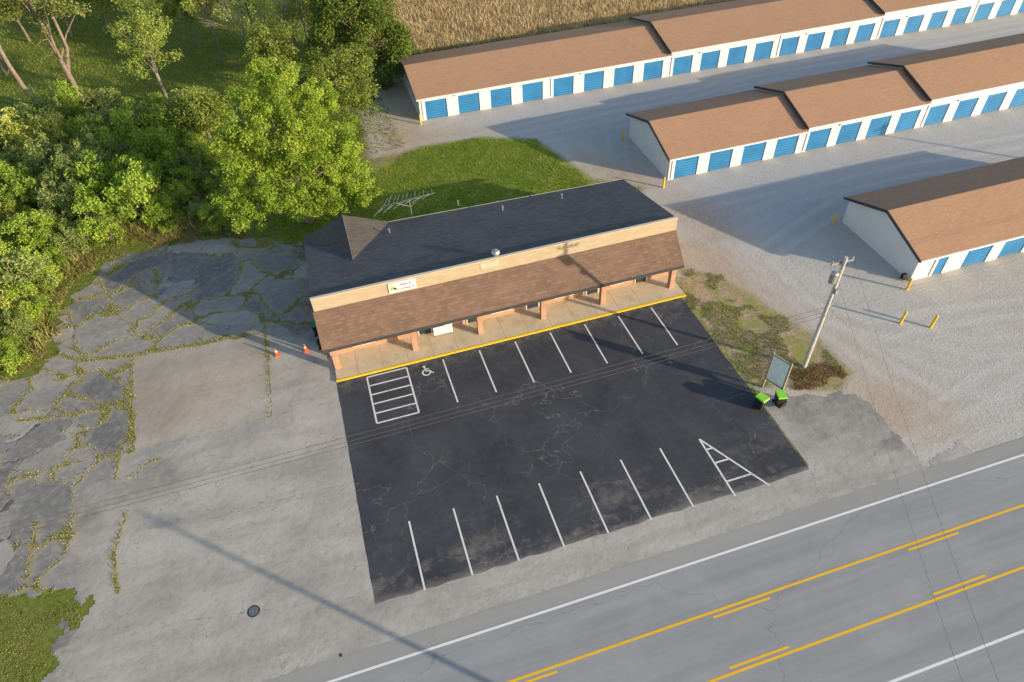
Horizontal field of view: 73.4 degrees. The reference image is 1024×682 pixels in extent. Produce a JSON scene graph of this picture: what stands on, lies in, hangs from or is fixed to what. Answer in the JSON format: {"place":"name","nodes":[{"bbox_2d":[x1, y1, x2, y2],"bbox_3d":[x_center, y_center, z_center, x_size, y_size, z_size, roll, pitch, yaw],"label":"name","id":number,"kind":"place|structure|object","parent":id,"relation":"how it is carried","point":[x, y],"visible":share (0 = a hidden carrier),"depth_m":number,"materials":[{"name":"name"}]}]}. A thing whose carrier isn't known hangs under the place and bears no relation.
{"place":"outdoors","nodes":[
{"label":"outdoors","id":0,"kind":"place"},
{"bbox_2d":[0,0,405,173],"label":"meadow grass","id":1,"kind":"structure","parent":0,"point":[117,63],"depth_m":91.85,"materials":[{"name":"plant"}]},
{"bbox_2d":[0,237,972,681],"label":"pavement","id":2,"kind":"structure","parent":0,"point":[202,569],"depth_m":42.84,"materials":[{"name":"concrete"}]},
{"bbox_2d":[0,236,310,596],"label":"crack weeds","id":3,"kind":"object","parent":2,"relation":"on","point":[158,246],"visible":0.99,"depth_m":52.03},
{"bbox_2d":[334,275,683,378],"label":"sidewalk","id":4,"kind":"structure","parent":0,"point":[378,356],"depth_m":52.48,"materials":[{"name":"concrete"}]},
{"bbox_2d":[0,0,1023,681],"bbox_3d":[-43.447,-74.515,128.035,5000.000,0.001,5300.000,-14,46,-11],"label":"ground","id":5,"kind":"structure","parent":0,"point":[768,238],"depth_m":63.88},
{"bbox_2d":[0,278,28,325],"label":"shrub","id":6,"kind":"object","parent":5,"relation":"on","point":[3,304],"visible":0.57,"depth_m":53.55,"materials":[{"name":"green plant"}]},
{"bbox_2d":[0,335,32,376],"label":"shrub","id":7,"kind":"object","parent":5,"relation":"on","point":[8,352],"visible":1,"depth_m":50.52,"materials":[{"name":"green plant"}]},
{"bbox_2d":[0,308,39,346],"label":"shrub","id":8,"kind":"object","parent":5,"relation":"on","point":[22,324],"visible":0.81,"depth_m":52.25,"materials":[{"name":"green plant"}]},
{"bbox_2d":[0,160,39,216],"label":"shrub","id":9,"kind":"object","parent":5,"relation":"on","point":[5,187],"visible":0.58,"depth_m":64.99,"materials":[{"name":"green plant"}]},
{"bbox_2d":[0,0,42,113],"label":"pine tree","id":10,"kind":"object","parent":5,"relation":"on","point":[4,58],"visible":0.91,"depth_m":73.22,"materials":[{"name":"plant"}]},
{"bbox_2d":[0,0,44,41],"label":"broadleaf tree","id":11,"kind":"object","parent":5,"relation":"on","point":[14,14],"visible":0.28,"depth_m":94.06,"materials":[{"name":"green plant"}]},
{"bbox_2d":[0,176,45,222],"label":"shrub","id":12,"kind":"object","parent":5,"relation":"on","point":[17,186],"visible":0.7,"depth_m":63.84,"materials":[{"name":"green plant"}]},
{"bbox_2d":[0,109,52,160],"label":"shrub","id":13,"kind":"object","parent":5,"relation":"on","point":[3,117],"visible":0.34,"depth_m":69.97,"materials":[{"name":"green plant"}]},
{"bbox_2d":[0,248,58,306],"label":"shrub","id":14,"kind":"object","parent":5,"relation":"on","point":[8,277],"visible":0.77,"depth_m":55.41,"materials":[{"name":"green plant"}]},
{"bbox_2d":[0,208,59,255],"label":"shrub","id":15,"kind":"object","parent":5,"relation":"on","point":[14,226],"visible":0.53,"depth_m":59.72,"materials":[{"name":"green plant"}]},
{"bbox_2d":[0,280,60,326],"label":"shrub","id":16,"kind":"object","parent":5,"relation":"on","point":[32,307],"visible":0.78,"depth_m":54.09,"materials":[{"name":"green plant"}]},
{"bbox_2d":[6,245,62,285],"bbox_3d":[-39.858,-6.010,57.158,3.520,3.665,3.776,18,52,21],"label":"shrub","id":17,"kind":"object","parent":5,"relation":"on","point":[48,268],"visible":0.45,"depth_m":56.97,"materials":[{"name":"green plant"}]},
{"bbox_2d":[0,103,71,153],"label":"shrub","id":18,"kind":"object","parent":5,"relation":"on","point":[39,121],"visible":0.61,"depth_m":69.87,"materials":[{"name":"green plant"}]},
{"bbox_2d":[0,591,81,681],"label":"corner grass","id":19,"kind":"structure","parent":5,"relation":"on","point":[28,637],"depth_m":37.15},
{"bbox_2d":[13,209,72,254],"bbox_3d":[-41.191,-9.565,60.342,4.317,4.333,4.024,9,41,19],"label":"shrub","id":20,"kind":"object","parent":5,"relation":"on","point":[42,236],"visible":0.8,"depth_m":59.59,"materials":[{"name":"green plant"}]},
{"bbox_2d":[11,84,77,129],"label":"shrub","id":21,"kind":"object","parent":5,"relation":"on","point":[36,100],"visible":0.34,"depth_m":73.42,"materials":[{"name":"green plant"}]},
{"bbox_2d":[17,130,76,183],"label":"shrub","id":22,"kind":"object","parent":5,"relation":"on","point":[37,155],"visible":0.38,"depth_m":66.34,"materials":[{"name":"green plant"}]},
{"bbox_2d":[10,0,91,107],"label":"broadleaf tree","id":23,"kind":"object","parent":5,"relation":"on","point":[37,18],"visible":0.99,"depth_m":71.20,"materials":[{"name":"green plant"}]},
{"bbox_2d":[42,246,69,271],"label":"shrub","id":24,"kind":"object","parent":5,"relation":"on","point":[58,259],"visible":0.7,"depth_m":59.03,"materials":[{"name":"green plant"}]},
{"bbox_2d":[35,179,78,221],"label":"shrub","id":25,"kind":"object","parent":5,"relation":"on","point":[44,198],"visible":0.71,"depth_m":62.41,"materials":[{"name":"green plant"}]},
{"bbox_2d":[42,79,89,118],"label":"shrub","id":26,"kind":"object","parent":5,"relation":"on","point":[68,100],"visible":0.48,"depth_m":75.62,"materials":[{"name":"green plant"}]},
{"bbox_2d":[46,218,90,255],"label":"shrub","id":27,"kind":"object","parent":5,"relation":"on","point":[57,237],"visible":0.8,"depth_m":60.12,"materials":[{"name":"green plant"}]},
{"bbox_2d":[40,166,103,215],"bbox_3d":[-41.248,-14.170,64.659,5.574,4.871,5.859,-5,37,10],"label":"shrub","id":28,"kind":"object","parent":5,"relation":"on","point":[69,181],"visible":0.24,"depth_m":63.56,"materials":[{"name":"green plant"}]},
{"bbox_2d":[42,139,111,191],"bbox_3d":[-41.014,-16.035,65.493,5.359,6.249,5.098,9,40,11],"label":"shrub","id":29,"kind":"object","parent":5,"relation":"on","point":[68,160],"visible":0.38,"depth_m":64.48,"materials":[{"name":"green plant"}]},
{"bbox_2d":[58,177,111,217],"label":"shrub","id":30,"kind":"object","parent":5,"relation":"on","point":[78,192],"visible":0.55,"depth_m":62.28,"materials":[{"name":"green plant"}]},
{"bbox_2d":[72,114,122,154],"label":"shrub","id":31,"kind":"object","parent":5,"relation":"on","point":[92,126],"visible":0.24,"depth_m":70.06,"materials":[{"name":"green plant"}]},
{"bbox_2d":[71,195,129,248],"bbox_3d":[-36.546,-10.700,60.998,4.778,4.656,4.454,4,51,6],"label":"shrub","id":32,"kind":"object","parent":5,"relation":"on","point":[95,223],"visible":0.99,"depth_m":60.47,"materials":[{"name":"green plant"}]},
{"bbox_2d":[63,149,138,204],"bbox_3d":[-38.953,-15.269,64.870,6.524,5.814,6.228,10,41,4],"label":"shrub","id":33,"kind":"object","parent":5,"relation":"on","point":[101,173],"visible":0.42,"depth_m":63.58,"materials":[{"name":"green plant"}]},
{"bbox_2d":[76,86,128,114],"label":"shrub","id":34,"kind":"object","parent":5,"relation":"on","point":[111,97],"visible":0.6,"depth_m":77.25,"materials":[{"name":"green plant"}]},
{"bbox_2d":[79,138,137,168],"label":"shrub","id":35,"kind":"object","parent":5,"relation":"on","point":[106,153],"visible":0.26,"depth_m":67.27,"materials":[{"name":"green plant"}]},
{"bbox_2d":[0,108,228,371],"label":"undergrowth","id":36,"kind":"object","parent":5,"relation":"on","point":[132,223],"visible":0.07,"depth_m":62.62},
{"bbox_2d":[0,224,247,378],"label":"edge weeds","id":37,"kind":"object","parent":5,"relation":"on","point":[107,248],"visible":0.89,"depth_m":61.16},
{"bbox_2d":[11,224,246,374],"bbox_3d":[-34.516,-5.737,58.769,10.795,0.400,21.986,27,52,27],"label":"dead brush","id":38,"kind":"object","parent":5,"relation":"on","point":[190,239],"visible":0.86,"depth_m":61.78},
{"bbox_2d":[105,159,168,202],"bbox_3d":[-35.189,-14.713,65.058,6.165,4.474,6.003,14,49,22],"label":"shrub","id":39,"kind":"object","parent":5,"relation":"on","point":[158,174],"visible":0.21,"depth_m":64.57,"materials":[{"name":"green plant"}]},
{"bbox_2d":[102,159,179,226],"bbox_3d":[-33.709,-13.030,62.076,5.350,6.358,5.740,33,53,22],"label":"shrub","id":40,"kind":"object","parent":5,"relation":"on","point":[133,177],"visible":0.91,"depth_m":61.19,"materials":[{"name":"green plant"}]},
{"bbox_2d":[108,96,173,158],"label":"shrub","id":41,"kind":"object","parent":5,"relation":"on","point":[125,122],"visible":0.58,"depth_m":69.61,"materials":[{"name":"green plant"}]},
{"bbox_2d":[103,0,184,98],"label":"broadleaf tree","id":42,"kind":"object","parent":5,"relation":"on","point":[147,44],"visible":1,"depth_m":75.29,"materials":[{"name":"green plant"}]},
{"bbox_2d":[116,96,176,143],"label":"shrub","id":43,"kind":"object","parent":5,"relation":"on","point":[143,109],"visible":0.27,"depth_m":70.67,"materials":[{"name":"green plant"}]},
{"bbox_2d":[129,123,189,183],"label":"shrub","id":44,"kind":"object","parent":5,"relation":"on","point":[162,153],"visible":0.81,"depth_m":66.95,"materials":[{"name":"green plant"}]},
{"bbox_2d":[141,194,186,233],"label":"shrub","id":45,"kind":"object","parent":5,"relation":"on","point":[158,211],"visible":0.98,"depth_m":62.48,"materials":[{"name":"green plant"}]},
{"bbox_2d":[163,182,196,208],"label":"shrub","id":46,"kind":"object","parent":5,"relation":"on","point":[181,189],"visible":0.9,"depth_m":64.73,"materials":[{"name":"green plant"}]},
{"bbox_2d":[160,146,208,184],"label":"shrub","id":47,"kind":"object","parent":5,"relation":"on","point":[190,160],"visible":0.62,"depth_m":67.67,"materials":[{"name":"green plant"}]},
{"bbox_2d":[152,0,217,47],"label":"broadleaf tree","id":48,"kind":"object","parent":5,"relation":"on","point":[173,8],"visible":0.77,"depth_m":88.56,"materials":[{"name":"green plant"}]},
{"bbox_2d":[166,165,210,200],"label":"shrub","id":49,"kind":"object","parent":5,"relation":"on","point":[190,177],"visible":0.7,"depth_m":66.11,"materials":[{"name":"green plant"}]},
{"bbox_2d":[161,83,241,143],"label":"bush","id":50,"kind":"object","parent":5,"relation":"on","point":[203,111],"visible":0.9,"depth_m":70.81,"materials":[{"name":"green plant"}]},
{"bbox_2d":[183,143,219,171],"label":"shrub","id":51,"kind":"object","parent":5,"relation":"on","point":[208,158],"visible":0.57,"depth_m":69.29,"materials":[{"name":"green plant"}]},
{"bbox_2d":[179,0,225,64],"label":"broadleaf tree","id":52,"kind":"object","parent":5,"relation":"on","point":[191,4],"visible":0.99,"depth_m":84.34,"materials":[{"name":"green plant"}]},
{"bbox_2d":[197,202,231,233],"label":"shrub","id":53,"kind":"object","parent":5,"relation":"on","point":[202,212],"visible":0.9,"depth_m":62.29,"materials":[{"name":"green plant"}]},
{"bbox_2d":[198,0,271,48],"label":"broadleaf tree","id":54,"kind":"object","parent":5,"relation":"on","point":[241,14],"visible":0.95,"depth_m":82.00,"materials":[{"name":"green plant"}]},
{"bbox_2d":[216,0,278,34],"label":"broadleaf tree","id":55,"kind":"object","parent":5,"relation":"on","point":[253,6],"visible":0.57,"depth_m":91.57,"materials":[{"name":"green plant"}]},
{"bbox_2d":[239,15,305,77],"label":"broadleaf tree","id":56,"kind":"object","parent":5,"relation":"on","point":[265,45],"visible":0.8,"depth_m":78.94,"materials":[{"name":"green plant"}]},
{"bbox_2d":[256,0,311,63],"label":"broadleaf tree","id":57,"kind":"object","parent":5,"relation":"on","point":[284,11],"visible":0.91,"depth_m":84.67,"materials":[{"name":"green plant"}]},
{"bbox_2d":[270,0,314,43],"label":"broadleaf tree","id":58,"kind":"object","parent":5,"relation":"on","point":[300,13],"visible":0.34,"depth_m":87.98,"materials":[{"name":"green plant"}]},
{"bbox_2d":[205,56,383,233],"bbox_3d":[-19.171,-16.076,58.322,14.626,14.746,9.552,-24,49,-20],"label":"broadleaf tree","id":59,"kind":"object","parent":5,"relation":"on","point":[290,143],"visible":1,"depth_m":57.78,"materials":[{"name":"green plant"}]},
{"bbox_2d":[300,42,382,132],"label":"broadleaf tree","id":60,"kind":"object","parent":5,"relation":"on","point":[347,98],"visible":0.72,"depth_m":70.77,"materials":[{"name":"green plant"}]},
{"bbox_2d":[301,0,422,102],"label":"tree","id":61,"kind":"object","parent":5,"relation":"on","point":[395,34],"visible":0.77,"depth_m":79.24,"materials":[{"name":"green plant"}]},
{"bbox_2d":[284,137,590,261],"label":"lawn grass","id":62,"kind":"structure","parent":5,"relation":"on","point":[473,175],"depth_m":67.75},
{"bbox_2d":[304,179,684,369],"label":"commercial building","id":63,"kind":"structure","parent":5,"relation":"on","point":[478,264],"depth_m":51.69,"materials":[{"name":"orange brick"}]},
{"bbox_2d":[336,294,685,381],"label":"kerb","id":64,"kind":"structure","parent":5,"relation":"on","point":[500,340],"depth_m":51.58,"materials":[{"name":"yellow paint"}]},
{"bbox_2d":[336,297,808,604],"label":"parking lot","id":65,"kind":"structure","parent":5,"relation":"on","point":[426,478],"depth_m":44.74,"materials":[{"name":"asphalt"}]},
{"bbox_2d":[366,367,419,423],"bbox_3d":[-8.401,3.748,48.230,3.025,0.010,4.518,-14,46,-11],"label":"hatched aisle","id":66,"kind":"object","parent":65,"relation":"on","point":[413,394],"visible":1,"depth_m":48.12,"materials":[{"name":"white paint"}]},
{"bbox_2d":[699,439,769,495],"bbox_3d":[13.931,7.585,43.270,2.449,0.006,4.555,-14,46,-11],"label":"hatched triangle","id":67,"kind":"object","parent":65,"relation":"on","point":[714,462],"visible":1,"depth_m":43.04,"materials":[{"name":"white paint"}]},
{"bbox_2d":[762,352,792,389],"bbox_3d":[17.695,2.332,45.930,0.120,3.500,1.456,-32,52,-26],"label":"board sign","id":68,"kind":"object","parent":5,"relation":"on","point":[778,371],"visible":0.93,"depth_m":45.58,"materials":[{"name":"grey wood"}]},
{"bbox_2d":[790,362,847,389],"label":"dead weeds","id":69,"kind":"object","parent":5,"relation":"on","point":[816,372],"visible":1,"depth_m":48.02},
{"bbox_2d":[801,256,853,367],"bbox_3d":[20.520,-1.588,45.242,1.600,9.900,0.534,-14,46,-11],"label":"utility pole","id":70,"kind":"object","parent":5,"relation":"on","point":[834,278],"visible":1,"depth_m":44.33,"materials":[{"name":"grey wood"}]},
{"bbox_2d":[0,312,823,533],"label":"overhead wire","id":71,"kind":"object","parent":70,"relation":"attached to","point":[400,427],"visible":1,"depth_m":39.43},
{"bbox_2d":[0,315,826,538],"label":"overhead wire","id":72,"kind":"object","parent":70,"relation":"attached to","point":[397,432],"visible":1,"depth_m":39.45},
{"bbox_2d":[306,0,733,61],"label":"field grass","id":73,"kind":"structure","parent":0,"point":[492,26],"depth_m":96.71,"materials":[{"name":"plant"}]},
{"bbox_2d":[377,0,732,75],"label":"field edge grass","id":74,"kind":"structure","parent":0,"point":[381,63],"depth_m":91.30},
{"bbox_2d":[264,437,1023,681],"bbox_3d":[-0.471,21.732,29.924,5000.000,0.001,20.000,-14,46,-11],"label":"road","id":75,"kind":"structure","parent":0,"point":[706,648],"depth_m":36.62,"materials":[{"name":"asphalt"}]},
{"bbox_2d":[326,454,1023,681],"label":"road edge line","id":76,"kind":"object","parent":75,"relation":"on","point":[626,584],"visible":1,"depth_m":38.20,"materials":[{"name":"white paint"}]},
{"bbox_2d":[506,504,1023,681],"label":"road centre line","id":77,"kind":"object","parent":75,"relation":"on","point":[744,601],"depth_m":37.09,"materials":[{"name":"yellow paint"}]},
{"bbox_2d":[706,566,1023,681],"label":"road centre line","id":78,"kind":"object","parent":75,"relation":"on","point":[859,627],"depth_m":35.80,"materials":[{"name":"yellow paint"}]},
{"bbox_2d":[888,629,1023,681],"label":"road edge line","id":79,"kind":"object","parent":75,"relation":"on","point":[956,656],"depth_m":34.58,"materials":[{"name":"white paint"}]},
{"bbox_2d":[396,0,1023,120],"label":"storage building","id":80,"kind":"structure","parent":0,"point":[454,81],"depth_m":81.63,"materials":[{"name":"beige"}]},
{"bbox_2d":[425,98,447,118],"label":"garage door","id":81,"kind":"structure","parent":80,"relation":"in","point":[434,108],"depth_m":76.13,"materials":[{"name":"blue paint"}]},
{"bbox_2d":[458,92,479,112],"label":"garage door","id":82,"kind":"structure","parent":80,"relation":"in","point":[468,102],"depth_m":76.82,"materials":[{"name":"blue paint"}]},
{"bbox_2d":[490,87,511,107],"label":"garage door","id":83,"kind":"structure","parent":80,"relation":"in","point":[502,96],"depth_m":77.52,"materials":[{"name":"blue paint"}]},
{"bbox_2d":[522,81,542,101],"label":"garage door","id":84,"kind":"structure","parent":80,"relation":"in","point":[531,91],"depth_m":78.22,"materials":[{"name":"blue paint"}]},
{"bbox_2d":[553,76,572,95],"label":"garage door","id":85,"kind":"structure","parent":80,"relation":"in","point":[561,86],"depth_m":78.91,"materials":[{"name":"blue paint"}]},
{"bbox_2d":[584,70,603,90],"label":"garage door","id":86,"kind":"structure","parent":80,"relation":"in","point":[593,80],"depth_m":79.59,"materials":[{"name":"blue paint"}]},
{"bbox_2d":[613,65,633,85],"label":"garage door","id":87,"kind":"structure","parent":80,"relation":"in","point":[622,75],"depth_m":80.31,"materials":[{"name":"blue paint"}]},
{"bbox_2d":[643,60,662,79],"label":"garage door","id":88,"kind":"structure","parent":80,"relation":"in","point":[652,70],"depth_m":81.00,"materials":[{"name":"blue paint"}]},
{"bbox_2d":[672,55,692,74],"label":"garage door","id":89,"kind":"structure","parent":80,"relation":"in","point":[681,64],"depth_m":81.72,"materials":[{"name":"blue paint"}]},
{"bbox_2d":[700,50,719,69],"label":"garage door","id":90,"kind":"structure","parent":80,"relation":"in","point":[708,59],"depth_m":82.39,"materials":[{"name":"blue paint"}]},
{"bbox_2d":[726,45,746,64],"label":"garage door","id":91,"kind":"structure","parent":80,"relation":"in","point":[736,55],"depth_m":83.07,"materials":[{"name":"blue paint"}]},
{"bbox_2d":[677,268,847,387],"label":"grass patch","id":92,"kind":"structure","parent":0,"point":[725,308],"depth_m":50.85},
{"bbox_2d":[626,33,1023,179],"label":"storage building","id":93,"kind":"structure","parent":0,"point":[874,98],"depth_m":69.28,"materials":[{"name":"beige"}]},
{"bbox_2d":[673,156,698,177],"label":"garage door","id":94,"kind":"structure","parent":93,"relation":"in","point":[687,166],"depth_m":65.90,"materials":[{"name":"blue paint"}]},
{"bbox_2d":[707,149,732,170],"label":"garage door","id":95,"kind":"structure","parent":93,"relation":"in","point":[721,159],"depth_m":66.57,"materials":[{"name":"blue paint"}]},
{"bbox_2d":[741,142,765,163],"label":"garage door","id":96,"kind":"structure","parent":93,"relation":"in","point":[754,152],"depth_m":67.25,"materials":[{"name":"blue paint"}]},
{"bbox_2d":[773,135,798,156],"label":"garage door","id":97,"kind":"structure","parent":93,"relation":"in","point":[784,146],"depth_m":67.93,"materials":[{"name":"blue paint"}]},
{"bbox_2d":[805,128,830,149],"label":"garage door","id":98,"kind":"structure","parent":93,"relation":"in","point":[818,138],"depth_m":68.58,"materials":[{"name":"blue paint"}]},
{"bbox_2d":[835,121,861,143],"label":"garage door","id":99,"kind":"structure","parent":93,"relation":"in","point":[848,132],"depth_m":69.22,"materials":[{"name":"blue paint"}]},
{"bbox_2d":[865,115,890,137],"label":"garage door","id":100,"kind":"structure","parent":93,"relation":"in","point":[878,126],"depth_m":69.90,"materials":[{"name":"blue paint"}]},
{"bbox_2d":[894,109,920,131],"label":"garage door","id":101,"kind":"structure","parent":93,"relation":"in","point":[907,120],"depth_m":70.55,"materials":[{"name":"blue paint"}]},
{"bbox_2d":[923,103,949,125],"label":"garage door","id":102,"kind":"structure","parent":93,"relation":"in","point":[936,114],"depth_m":71.21,"materials":[{"name":"blue paint"}]},
{"bbox_2d":[952,97,978,118],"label":"garage door","id":103,"kind":"structure","parent":93,"relation":"in","point":[965,108],"depth_m":71.87,"materials":[{"name":"blue paint"}]},
{"bbox_2d":[980,92,1006,113],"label":"garage door","id":104,"kind":"structure","parent":93,"relation":"in","point":[993,102],"depth_m":72.52,"materials":[{"name":"blue paint"}]},
{"bbox_2d":[842,156,1023,280],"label":"storage building","id":105,"kind":"structure","parent":0,"point":[919,229],"depth_m":55.47,"materials":[{"name":"beige"}]},
{"bbox_2d":[961,245,992,266],"bbox_3d":[37.301,-7.000,55.131,2.450,2.080,0.070,-14,46,-11],"label":"garage door","id":106,"kind":"structure","parent":105,"relation":"in","point":[978,255],"depth_m":55.27,"materials":[{"name":"blue paint"}]},
{"bbox_2d":[997,237,1023,256],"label":"garage door","id":107,"kind":"structure","parent":105,"relation":"in","point":[1013,246],"depth_m":55.97,"materials":[{"name":"blue paint"}]},
{"bbox_3d":[-56.110,17.484,30.152,0.379,9.900,1.600,-14,46,-11],"label":"utility pole","id":108,"kind":"object","parent":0,"visible":0},
{"bbox_2d":[2,308,822,527],"bbox_3d":[-17.920,7.449,37.354,80.226,0.428,0.026,-14,46,-11],"label":"overhead wire","id":109,"kind":"object","parent":108,"relation":"attached to","point":[397,423],"visible":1,"depth_m":39.62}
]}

